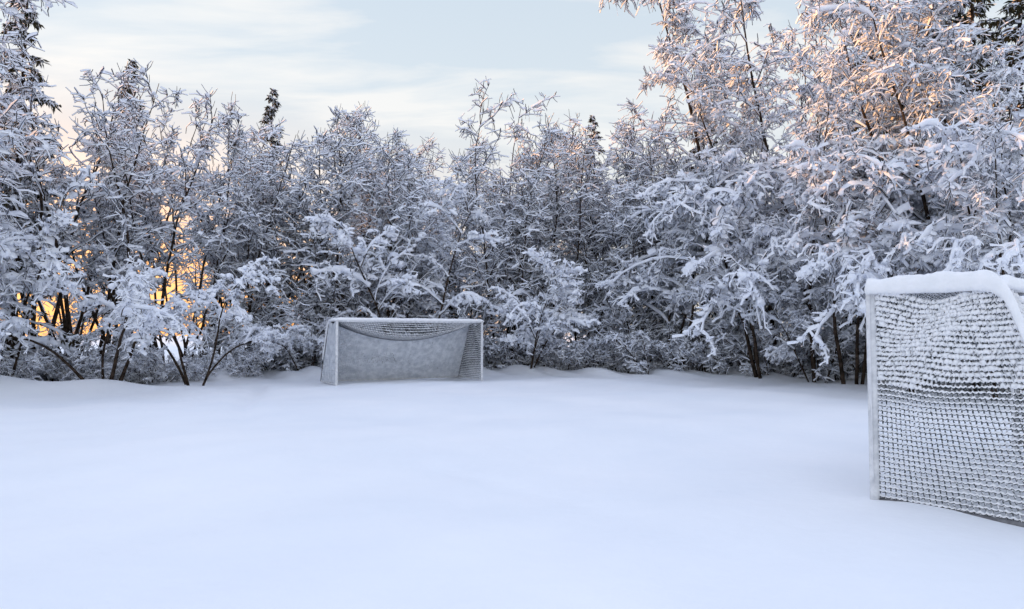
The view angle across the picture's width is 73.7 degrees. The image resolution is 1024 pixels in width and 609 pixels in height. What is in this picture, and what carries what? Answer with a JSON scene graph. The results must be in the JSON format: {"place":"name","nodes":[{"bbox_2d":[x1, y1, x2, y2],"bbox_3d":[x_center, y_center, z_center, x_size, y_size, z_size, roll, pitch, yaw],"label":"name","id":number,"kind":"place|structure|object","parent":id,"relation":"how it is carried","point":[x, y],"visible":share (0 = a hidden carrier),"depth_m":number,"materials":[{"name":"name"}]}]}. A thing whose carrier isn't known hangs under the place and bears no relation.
{"place":"outdoors","nodes":[
{"label":"outdoors","id":0,"kind":"place"},
{"bbox_2d":[0,336,1023,608],"bbox_3d":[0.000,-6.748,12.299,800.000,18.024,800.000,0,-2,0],"label":"snow ground","id":1,"kind":"structure","parent":0,"point":[516,486],"depth_m":6.67,"materials":[{"name":"white snow"}]},
{"bbox_2d":[0,180,48,364],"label":"spruce tree","id":2,"kind":"object","parent":1,"relation":"on","point":[34,315],"visible":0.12,"depth_m":20.72,"materials":[{"name":"green plant"}]},
{"bbox_2d":[0,0,77,340],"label":"birch tree","id":3,"kind":"object","parent":1,"relation":"on","point":[43,145],"visible":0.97,"depth_m":17.65,"materials":[{"name":"white plant"}]},
{"bbox_2d":[0,0,82,380],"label":"spruce tree","id":4,"kind":"object","parent":1,"relation":"on","point":[29,17],"visible":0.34,"depth_m":21.24,"materials":[{"name":"white plant"}]},
{"bbox_2d":[0,165,99,376],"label":"willow tree","id":5,"kind":"object","parent":1,"relation":"on","point":[44,239],"visible":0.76,"depth_m":18.27,"materials":[{"name":"white plant"}]},
{"bbox_2d":[0,31,152,361],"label":"alder tree","id":6,"kind":"object","parent":1,"relation":"on","point":[32,92],"visible":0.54,"depth_m":20.99,"materials":[{"name":"white plant"}]},
{"bbox_2d":[0,47,184,362],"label":"alder tree","id":7,"kind":"object","parent":1,"relation":"on","point":[135,91],"visible":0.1,"depth_m":25.38,"materials":[{"name":"white plant"}]},
{"bbox_2d":[0,53,187,375],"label":"alder tree","id":8,"kind":"object","parent":1,"relation":"on","point":[67,232],"visible":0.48,"depth_m":22.46,"materials":[{"name":"white plant"}]},
{"bbox_2d":[0,242,232,380],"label":"willow tree","id":9,"kind":"object","parent":1,"relation":"on","point":[133,288],"visible":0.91,"depth_m":19.38,"materials":[{"name":"white plant"}]},
{"bbox_2d":[72,59,171,352],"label":"spruce tree","id":10,"kind":"object","parent":1,"relation":"on","point":[101,310],"visible":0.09,"depth_m":29.08,"materials":[{"name":"white plant"}]},
{"bbox_2d":[34,66,239,348],"bbox_3d":[-13.138,-2.496,23.628,4.727,10.857,6.531,-2,-3,41],"label":"alder tree","id":11,"kind":"object","parent":1,"relation":"on","point":[105,192],"visible":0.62,"depth_m":23.29,"materials":[{"name":"white plant"}]},
{"bbox_2d":[71,97,226,349],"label":"alder tree","id":12,"kind":"object","parent":1,"relation":"on","point":[195,115],"visible":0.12,"depth_m":27.68,"materials":[{"name":"white plant"}]},
{"bbox_2d":[55,92,289,368],"bbox_3d":[-12.140,-2.554,25.072,6.898,11.079,5.165,0,-2,6],"label":"alder tree","id":13,"kind":"object","parent":1,"relation":"on","point":[232,236],"visible":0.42,"depth_m":25.21,"materials":[{"name":"white plant"}]},
{"bbox_2d":[131,105,257,357],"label":"alder tree","id":14,"kind":"object","parent":1,"relation":"on","point":[151,197],"visible":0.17,"depth_m":26.41,"materials":[{"name":"white plant"}]},
{"bbox_2d":[80,252,310,385],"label":"willow tree","id":15,"kind":"object","parent":1,"relation":"on","point":[271,346],"visible":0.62,"depth_m":20.64,"materials":[{"name":"white plant"}]},
{"bbox_2d":[166,104,274,354],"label":"alder tree","id":16,"kind":"object","parent":1,"relation":"on","point":[217,231],"visible":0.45,"depth_m":25.55,"materials":[{"name":"white plant"}]},
{"bbox_2d":[231,88,295,362],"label":"spruce tree","id":17,"kind":"object","parent":1,"relation":"on","point":[269,113],"visible":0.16,"depth_m":30.34,"materials":[{"name":"green plant"}]},
{"bbox_2d":[183,286,355,370],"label":"willow tree","id":18,"kind":"object","parent":1,"relation":"on","point":[318,330],"visible":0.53,"depth_m":25.46,"materials":[{"name":"white plant"}]},
{"bbox_2d":[184,130,366,369],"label":"alder tree","id":19,"kind":"object","parent":1,"relation":"on","point":[250,230],"visible":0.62,"depth_m":25.99,"materials":[{"name":"white plant"}]},
{"bbox_2d":[222,113,392,368],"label":"alder tree","id":20,"kind":"object","parent":1,"relation":"on","point":[350,160],"visible":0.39,"depth_m":26.79,"materials":[{"name":"white plant"}]},
{"bbox_2d":[220,122,425,330],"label":"alder tree","id":21,"kind":"object","parent":1,"relation":"on","point":[365,151],"visible":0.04,"depth_m":30.94,"materials":[{"name":"white plant"}]},
{"bbox_2d":[249,105,424,341],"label":"alder tree","id":22,"kind":"object","parent":1,"relation":"on","point":[321,139],"visible":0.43,"depth_m":27.21,"materials":[{"name":"white plant"}]},
{"bbox_2d":[225,117,462,359],"bbox_3d":[-6.707,-2.323,27.507,9.059,10.881,5.804,1,-3,-22],"label":"alder tree","id":23,"kind":"object","parent":1,"relation":"on","point":[401,226],"visible":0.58,"depth_m":27.32,"materials":[{"name":"white plant"}]},
{"bbox_2d":[313,101,487,340],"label":"alder tree","id":24,"kind":"object","parent":1,"relation":"on","point":[359,114],"visible":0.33,"depth_m":28.49,"materials":[{"name":"white plant"}]},
{"bbox_2d":[320,317,483,385],"bbox_3d":[-3.665,1.579,23.000,5.167,2.210,1.996,1,-3,-30],"label":"soccer goal","id":25,"kind":"object","parent":1,"relation":"on","point":[332,373],"visible":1,"depth_m":23.01,"materials":[{"name":"paint"}]},
{"bbox_2d":[302,177,508,363],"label":"willow tree","id":26,"kind":"object","parent":1,"relation":"on","point":[344,239],"visible":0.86,"depth_m":25.90,"materials":[{"name":"white plant"}]},
{"bbox_2d":[394,132,512,338],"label":"alder tree","id":27,"kind":"object","parent":1,"relation":"on","point":[430,162],"visible":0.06,"depth_m":34.72,"materials":[{"name":"white plant"}]},
{"bbox_2d":[423,130,569,342],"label":"alder tree","id":28,"kind":"object","parent":1,"relation":"on","point":[461,274],"visible":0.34,"depth_m":29.79,"materials":[{"name":"white plant"}]},
{"bbox_2d":[0,308,1018,392],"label":"snowy undergrowth","id":29,"kind":"object","parent":1,"relation":"on","point":[618,353],"visible":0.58,"depth_m":24.94,"materials":[{"name":"white snow"}]},
{"bbox_2d":[438,76,584,367],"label":"alder tree","id":30,"kind":"object","parent":1,"relation":"on","point":[504,229],"visible":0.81,"depth_m":27.87,"materials":[{"name":"white plant"}]},
{"bbox_2d":[34,149,998,362],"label":"distant forest","id":31,"kind":"object","parent":1,"relation":"on","point":[188,279],"visible":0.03,"depth_m":32.91,"materials":[{"name":"orange plant"}]},
{"bbox_2d":[471,128,606,364],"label":"alder tree","id":32,"kind":"object","parent":1,"relation":"on","point":[565,156],"visible":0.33,"depth_m":29.16,"materials":[{"name":"white plant"}]},
{"bbox_2d":[464,124,627,330],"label":"alder tree","id":33,"kind":"object","parent":1,"relation":"on","point":[578,138],"visible":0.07,"depth_m":32.26,"materials":[{"name":"white plant"}]},
{"bbox_2d":[486,245,629,368],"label":"willow tree","id":34,"kind":"object","parent":1,"relation":"on","point":[559,289],"visible":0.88,"depth_m":25.33,"materials":[{"name":"white plant"}]},
{"bbox_2d":[566,115,619,346],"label":"spruce tree","id":35,"kind":"object","parent":1,"relation":"on","point":[592,120],"visible":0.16,"depth_m":35.24,"materials":[{"name":"green plant"}]},
{"bbox_2d":[537,101,663,342],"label":"alder tree","id":36,"kind":"object","parent":1,"relation":"on","point":[580,230],"visible":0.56,"depth_m":30.28,"materials":[{"name":"white plant"}]},
{"bbox_2d":[536,129,686,359],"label":"alder tree","id":37,"kind":"object","parent":1,"relation":"on","point":[632,188],"visible":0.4,"depth_m":28.16,"materials":[{"name":"white plant"}]},
{"bbox_2d":[526,129,696,334],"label":"alder tree","id":38,"kind":"object","parent":1,"relation":"on","point":[594,221],"visible":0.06,"depth_m":33.18,"materials":[{"name":"white plant"}]},
{"bbox_2d":[601,93,712,346],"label":"alder tree","id":39,"kind":"object","parent":1,"relation":"on","point":[657,150],"visible":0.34,"depth_m":28.13,"materials":[{"name":"white plant"}]},
{"bbox_2d":[595,173,780,368],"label":"willow tree","id":40,"kind":"object","parent":1,"relation":"on","point":[682,299],"visible":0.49,"depth_m":26.69,"materials":[{"name":"white plant"}]},
{"bbox_2d":[598,0,790,286],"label":"birch tree","id":41,"kind":"object","parent":1,"relation":"on","point":[686,27],"visible":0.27,"depth_m":31.22,"materials":[{"name":"white plant"}]},
{"bbox_2d":[685,78,735,337],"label":"spruce tree","id":42,"kind":"object","parent":1,"relation":"on","point":[693,151],"visible":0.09,"depth_m":33.32,"materials":[{"name":"green plant"}]},
{"bbox_2d":[591,143,831,378],"bbox_3d":[7.639,-1.545,24.458,6.438,9.158,9.183,1,-3,-19],"label":"willow tree","id":43,"kind":"object","parent":1,"relation":"on","point":[724,223],"visible":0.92,"depth_m":23.47,"materials":[{"name":"white plant"}]},
{"bbox_2d":[648,304,776,371],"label":"willow tree","id":44,"kind":"object","parent":1,"relation":"on","point":[728,325],"visible":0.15,"depth_m":25.91,"materials":[{"name":"white plant"}]},
{"bbox_2d":[653,82,801,339],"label":"birch tree","id":45,"kind":"object","parent":1,"relation":"on","point":[769,119],"visible":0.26,"depth_m":25.86,"materials":[{"name":"white plant"}]},
{"bbox_2d":[643,32,830,345],"bbox_3d":[8.911,-3.967,27.269,7.082,14.018,5.252,0,-2,-3],"label":"birch tree","id":46,"kind":"object","parent":1,"relation":"on","point":[676,67],"visible":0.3,"depth_m":26.93,"materials":[{"name":"white plant"}]},
{"bbox_2d":[676,0,869,334],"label":"birch tree","id":47,"kind":"object","parent":1,"relation":"on","point":[738,83],"visible":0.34,"depth_m":26.76,"materials":[{"name":"white plant"}]},
{"bbox_2d":[730,44,869,381],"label":"birch tree","id":48,"kind":"object","parent":1,"relation":"on","point":[818,111],"visible":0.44,"depth_m":21.72,"materials":[{"name":"white plant"}]},
{"bbox_2d":[735,271,865,382],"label":"willow tree","id":49,"kind":"object","parent":1,"relation":"on","point":[781,350],"visible":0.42,"depth_m":22.21,"materials":[{"name":"white plant"}]},
{"bbox_2d":[744,3,884,340],"bbox_3d":[14.514,-6.048,31.771,7.025,18.752,9.474,-1,-2,12],"label":"birch tree","id":50,"kind":"object","parent":1,"relation":"on","point":[792,87],"visible":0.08,"depth_m":33.62,"materials":[{"name":"white plant"}]},
{"bbox_2d":[841,0,893,332],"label":"spruce tree","id":51,"kind":"object","parent":1,"relation":"on","point":[871,58],"visible":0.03,"depth_m":28.24,"materials":[{"name":"white plant"}]},
{"bbox_2d":[758,131,993,392],"bbox_3d":[10.435,-1.275,19.683,5.711,8.123,8.146,0,-2,6],"label":"willow tree","id":52,"kind":"object","parent":1,"relation":"on","point":[902,257],"visible":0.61,"depth_m":18.37,"materials":[{"name":"white plant"}]},
{"bbox_2d":[768,0,988,327],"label":"birch tree","id":53,"kind":"object","parent":1,"relation":"on","point":[894,116],"visible":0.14,"depth_m":21.90,"materials":[{"name":"white plant"}]},
{"bbox_2d":[775,129,990,383],"bbox_3d":[10.483,-1.169,20.348,7.976,7.954,5.592,2,-3,-32],"label":"willow tree","id":54,"kind":"object","parent":1,"relation":"on","point":[818,168],"visible":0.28,"depth_m":19.87,"materials":[{"name":"white plant"}]},
{"bbox_2d":[791,0,1023,385],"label":"birch tree","id":55,"kind":"object","parent":1,"relation":"on","point":[805,50],"visible":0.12,"depth_m":22.81,"materials":[{"name":"white plant"}]},
{"bbox_2d":[841,0,984,356],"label":"spruce tree","id":56,"kind":"object","parent":1,"relation":"on","point":[956,18],"visible":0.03,"depth_m":23.10,"materials":[{"name":"green plant"}]},
{"bbox_2d":[803,0,1023,391],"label":"birch tree","id":57,"kind":"object","parent":1,"relation":"on","point":[895,43],"visible":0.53,"depth_m":19.13,"materials":[{"name":"white plant"}]},
{"bbox_2d":[850,0,1023,278],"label":"birch tree","id":58,"kind":"object","parent":1,"relation":"on","point":[910,61],"visible":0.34,"depth_m":18.88,"materials":[{"name":"white plant"}]},
{"bbox_2d":[864,270,1023,526],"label":"soccer goal","id":59,"kind":"object","parent":1,"relation":"on","point":[987,296],"visible":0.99,"depth_m":5.99,"materials":[{"name":"fabric"}]},
{"bbox_2d":[901,102,1023,400],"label":"willow tree","id":60,"kind":"object","parent":1,"relation":"on","point":[964,157],"visible":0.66,"depth_m":15.33,"materials":[{"name":"white plant"}]},
{"bbox_2d":[925,55,1023,402],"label":"birch tree","id":61,"kind":"object","parent":1,"relation":"on","point":[985,222],"visible":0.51,"depth_m":14.60,"materials":[{"name":"white plant"}]},
{"bbox_2d":[931,0,1023,358],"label":"spruce tree","id":62,"kind":"object","parent":1,"relation":"on","point":[1015,8],"visible":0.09,"depth_m":20.62,"materials":[{"name":"white plant"}]},
{"bbox_2d":[935,0,1023,326],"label":"spruce tree","id":63,"kind":"object","parent":1,"relation":"on","point":[980,7],"visible":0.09,"depth_m":26.56,"materials":[{"name":"green plant"}]},
{"bbox_2d":[0,0,1023,335],"label":"sky","id":64,"kind":"structure","parent":0,"point":[417,64],"materials":[{"name":"white"}]}
]}

